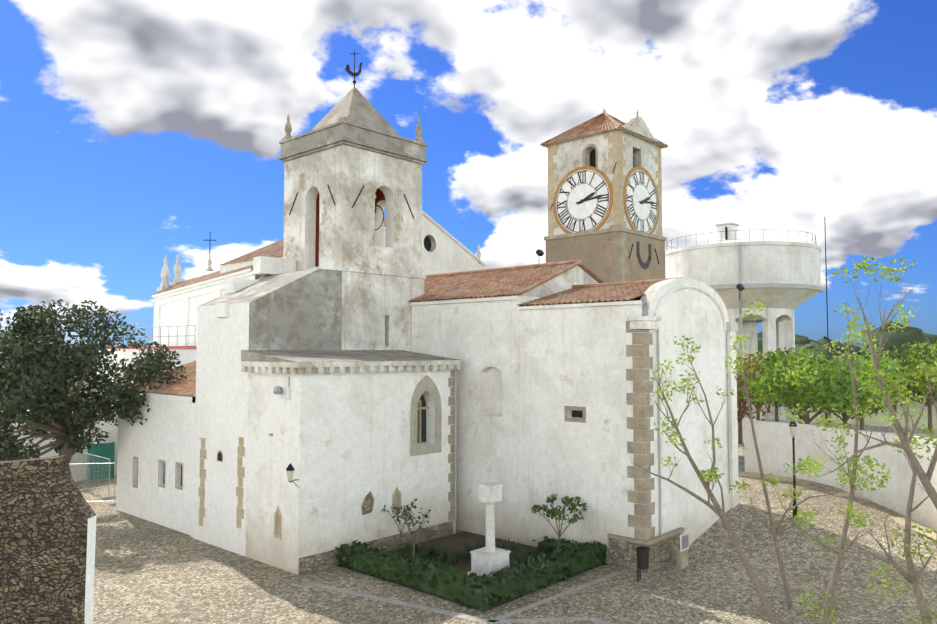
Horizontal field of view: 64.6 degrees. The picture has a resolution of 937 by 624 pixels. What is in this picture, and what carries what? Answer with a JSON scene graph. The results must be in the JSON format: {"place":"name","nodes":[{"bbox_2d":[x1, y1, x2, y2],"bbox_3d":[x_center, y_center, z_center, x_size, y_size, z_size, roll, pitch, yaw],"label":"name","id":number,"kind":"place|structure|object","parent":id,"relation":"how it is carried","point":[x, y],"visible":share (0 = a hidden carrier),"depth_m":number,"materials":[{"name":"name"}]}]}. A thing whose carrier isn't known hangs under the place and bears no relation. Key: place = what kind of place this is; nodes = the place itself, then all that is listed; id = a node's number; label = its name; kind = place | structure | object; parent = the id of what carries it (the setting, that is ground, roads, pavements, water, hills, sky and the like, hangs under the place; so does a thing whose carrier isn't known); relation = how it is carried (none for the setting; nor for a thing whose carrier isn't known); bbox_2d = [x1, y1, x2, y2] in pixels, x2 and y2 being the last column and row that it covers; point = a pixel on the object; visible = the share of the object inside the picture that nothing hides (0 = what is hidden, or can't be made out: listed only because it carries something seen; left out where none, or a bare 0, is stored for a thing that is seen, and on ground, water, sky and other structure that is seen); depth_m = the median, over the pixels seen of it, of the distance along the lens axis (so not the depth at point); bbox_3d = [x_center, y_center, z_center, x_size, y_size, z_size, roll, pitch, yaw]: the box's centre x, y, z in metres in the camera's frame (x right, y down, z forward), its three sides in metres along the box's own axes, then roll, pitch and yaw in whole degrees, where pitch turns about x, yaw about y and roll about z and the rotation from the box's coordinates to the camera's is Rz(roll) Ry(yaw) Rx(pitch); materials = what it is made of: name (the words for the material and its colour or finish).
{"place":"outdoors","nodes":[
{"label":"outdoors","id":0,"kind":"place"},
{"bbox_2d":[0,299,188,463],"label":"olive tree","id":1,"kind":"object","parent":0,"point":[33,334],"depth_m":31.17,"materials":[{"name":"green plant"}]},
{"bbox_2d":[0,0,936,347],"label":"sky","id":2,"kind":"structure","parent":0,"point":[132,132],"materials":[{"name":"blue"}]},
{"bbox_2d":[69,376,936,428],"bbox_3d":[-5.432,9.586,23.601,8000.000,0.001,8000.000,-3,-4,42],"label":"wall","id":3,"kind":"structure","parent":0,"point":[875,420],"depth_m":94.38,"materials":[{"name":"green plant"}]},
{"bbox_2d":[0,321,936,387],"bbox_3d":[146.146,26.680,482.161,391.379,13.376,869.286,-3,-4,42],"label":"hills","id":4,"kind":"structure","parent":3,"relation":"on","point":[899,338],"depth_m":130.86,"materials":[{"name":"green plant"}]},
{"bbox_2d":[665,222,822,420],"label":"water tower","id":5,"kind":"structure","parent":3,"relation":"on","point":[781,280],"depth_m":65.24,"materials":[{"name":"concrete"}]},
{"bbox_2d":[666,217,830,422],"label":"railing and antenna","id":6,"kind":"object","parent":5,"relation":"on","point":[826,275],"visible":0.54,"depth_m":67.83,"materials":[{"name":"grey metal"}]},
{"bbox_2d":[623,256,936,623],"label":"sapling trees","id":7,"kind":"object","parent":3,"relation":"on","point":[912,577],"depth_m":18.10,"materials":[{"name":"green plant"}]},
{"bbox_2d":[75,408,936,623],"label":"cobble pavement","id":8,"kind":"structure","parent":0,"point":[147,572],"depth_m":22.78,"materials":[{"name":"beige stone"}]},
{"bbox_2d":[0,455,95,623],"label":"old stone wall","id":9,"kind":"structure","parent":8,"relation":"on","point":[47,537],"depth_m":12.14,"materials":[{"name":"brown stone"}]},
{"bbox_2d":[1,410,117,481],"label":"background buildings","id":10,"kind":"structure","parent":8,"relation":"on","point":[112,429],"depth_m":41.95,"materials":[{"name":"white paint"}]},
{"bbox_2d":[69,453,115,505],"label":"site fence panels","id":11,"kind":"object","parent":8,"relation":"on","point":[112,503],"visible":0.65,"depth_m":36.04,"materials":[{"name":"silver metal"}]},
{"bbox_2d":[87,438,114,480],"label":"gate","id":12,"kind":"structure","parent":8,"relation":"on","point":[106,449],"depth_m":41.97,"materials":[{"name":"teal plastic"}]},
{"bbox_2d":[278,87,428,351],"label":"bell tower","id":13,"kind":"structure","parent":8,"relation":"on","point":[352,158],"depth_m":31.13,"materials":[{"name":"white paint"}]},
{"bbox_2d":[345,51,362,86],"bbox_3d":[-5.084,-10.780,32.912,0.763,1.650,0.175,-1,-3,10],"label":"weathervane","id":14,"kind":"object","parent":13,"relation":"on","point":[351,73],"visible":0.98,"depth_m":32.90,"materials":[{"name":"black metal"}]},
{"bbox_2d":[375,205,383,230],"bbox_3d":[-5.009,-3.944,32.692,2.474,1.574,1.275,-3,-4,42],"label":"bell","id":15,"kind":"object","parent":13,"relation":"attached to","point":[383,215],"visible":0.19,"depth_m":32.46,"materials":[{"name":"brown metal"}]},
{"bbox_2d":[96,211,738,574],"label":"church walls","id":16,"kind":"structure","parent":8,"relation":"on","point":[339,440],"depth_m":27.09,"materials":[{"name":"white paint"}]},
{"bbox_2d":[103,325,195,348],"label":"balcony railing","id":17,"kind":"object","parent":16,"relation":"attached to","point":[176,347],"visible":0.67,"depth_m":41.78,"materials":[{"name":"silver metal"}]},
{"bbox_2d":[269,386,290,435],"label":"floodlight","id":18,"kind":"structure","parent":16,"relation":"attached to","point":[285,392],"depth_m":24.35,"materials":[{"name":"white plastic"}]},
{"bbox_2d":[286,463,298,487],"bbox_3d":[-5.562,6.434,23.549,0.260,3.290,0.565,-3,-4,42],"label":"wall lantern","id":19,"kind":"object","parent":16,"relation":"attached to","point":[290,469],"depth_m":23.45,"materials":[{"name":"black metal"}]},
{"bbox_2d":[157,232,480,290],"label":"roof pinnacles","id":20,"kind":"object","parent":16,"relation":"on","point":[165,276],"visible":0.88,"depth_m":51.42,"materials":[{"name":"white stone"}]},
{"bbox_2d":[125,218,683,396],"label":"church roofs","id":21,"kind":"structure","parent":16,"relation":"on","point":[505,281],"depth_m":30.21,"materials":[{"name":"tile"}]},
{"bbox_2d":[132,321,684,574],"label":"stone trim","id":22,"kind":"structure","parent":16,"relation":"attached to","point":[664,547],"depth_m":24.66,"materials":[{"name":"beige stone"}]},
{"bbox_2d":[454,329,729,534],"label":"drain pipes","id":23,"kind":"object","parent":16,"relation":"attached to","point":[455,445],"visible":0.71,"depth_m":28.99,"materials":[{"name":"white metal"}]},
{"bbox_2d":[543,127,666,282],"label":"clock tower","id":24,"kind":"structure","parent":16,"relation":"on","point":[602,253],"depth_m":43.51,"materials":[{"name":"grey stone"}]},
{"bbox_2d":[553,166,612,233],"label":"clock","id":25,"kind":"object","parent":24,"relation":"attached to","point":[583,199],"visible":0.94,"depth_m":43.77,"materials":[{"name":"paint"}]},
{"bbox_2d":[540,108,667,147],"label":"tower roof","id":26,"kind":"structure","parent":24,"relation":"attached to","point":[603,121],"depth_m":44.90,"materials":[{"name":"brown tile"}]},
{"bbox_2d":[549,162,658,268],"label":"wall anchor","id":27,"kind":"object","parent":24,"relation":"attached to","point":[644,265],"visible":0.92,"depth_m":43.63,"materials":[{"name":"black metal"}]},
{"bbox_2d":[620,109,658,145],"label":"gable","id":28,"kind":"structure","parent":24,"relation":"attached to","point":[637,124],"depth_m":44.15,"materials":[{"name":"white paint"}]},
{"bbox_2d":[623,166,658,233],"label":"clock","id":29,"kind":"object","parent":24,"relation":"attached to","point":[641,200],"visible":0.92,"depth_m":43.91,"materials":[{"name":"paint"}]},
{"bbox_2d":[536,249,744,299],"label":"lamps","id":30,"kind":"object","parent":16,"relation":"attached to","point":[739,287],"visible":1,"depth_m":29.72,"materials":[{"name":"black metal"}]},
{"bbox_2d":[338,531,605,610],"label":"garden beds","id":31,"kind":"object","parent":8,"relation":"on","point":[455,540],"visible":0.26,"depth_m":26.62,"materials":[{"name":"soil"}]},
{"bbox_2d":[386,538,548,569],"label":"garden plants","id":32,"kind":"object","parent":31,"relation":"on","point":[419,552],"visible":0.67,"depth_m":25.32,"materials":[{"name":"green plant"}]},
{"bbox_2d":[335,536,608,612],"bbox_3d":[0.127,8.099,24.829,6.796,0.819,6.713,-3,-4,42],"label":"garden hedge","id":33,"kind":"object","parent":31,"relation":"on","point":[484,591],"visible":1,"depth_m":22.52,"materials":[{"name":"green plant"}]},
{"bbox_2d":[386,500,582,560],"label":"stems","id":34,"kind":"object","parent":31,"relation":"on","point":[559,534],"visible":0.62,"depth_m":24.94,"materials":[{"name":"green plant"}]},
{"bbox_2d":[382,493,588,534],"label":"garden sapling leaves","id":35,"kind":"object","parent":34,"relation":"on","point":[551,512],"visible":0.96,"depth_m":24.87,"materials":[{"name":"green plant"}]},
{"bbox_2d":[470,482,510,576],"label":"stone column","id":36,"kind":"structure","parent":31,"relation":"on","point":[488,558],"depth_m":23.01,"materials":[{"name":"white stone"}]},
{"bbox_2d":[306,565,686,623],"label":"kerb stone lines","id":37,"kind":"object","parent":8,"relation":"on","point":[498,619],"visible":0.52,"depth_m":20.64,"materials":[{"name":"grey stone"}]},
{"bbox_2d":[636,546,649,581],"bbox_3d":[5.414,7.842,22.999,0.409,1.020,0.420,-3,-4,42],"label":"litter bin","id":38,"kind":"object","parent":8,"relation":"on","point":[642,557],"visible":1,"depth_m":22.88,"materials":[{"name":"black metal"}]},
{"bbox_2d":[677,532,688,568],"bbox_3d":[7.080,7.870,24.477,0.165,1.120,0.610,-3,-4,42],"label":"info sign","id":39,"kind":"object","parent":8,"relation":"on","point":[682,557],"visible":0.93,"depth_m":24.36,"materials":[{"name":"grey stone"}]},
{"bbox_2d":[789,421,797,518],"bbox_3d":[12.096,5.841,27.555,0.277,3.620,0.320,-3,-4,42],"label":"lamp post","id":40,"kind":"object","parent":8,"relation":"on","point":[793,429],"visible":0.9,"depth_m":27.53,"materials":[{"name":"black metal"}]},
{"bbox_2d":[736,340,936,421],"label":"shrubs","id":41,"kind":"object","parent":8,"relation":"on","point":[829,382],"visible":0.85,"depth_m":41.16,"materials":[{"name":"green plant"}]},
{"bbox_2d":[737,365,936,443],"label":"trunks","id":42,"kind":"object","parent":41,"relation":"attached to","point":[806,418],"visible":0.1,"depth_m":46.24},
{"bbox_2d":[738,471,936,539],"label":"sand strip","id":43,"kind":"object","parent":8,"relation":"on","point":[901,521],"visible":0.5,"depth_m":30.66,"materials":[{"name":"sand"}]},
{"bbox_2d":[744,420,936,529],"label":"garden wall","id":44,"kind":"structure","parent":8,"relation":"on","point":[774,442],"depth_m":31.63,"materials":[{"name":"white paint"}]}
]}

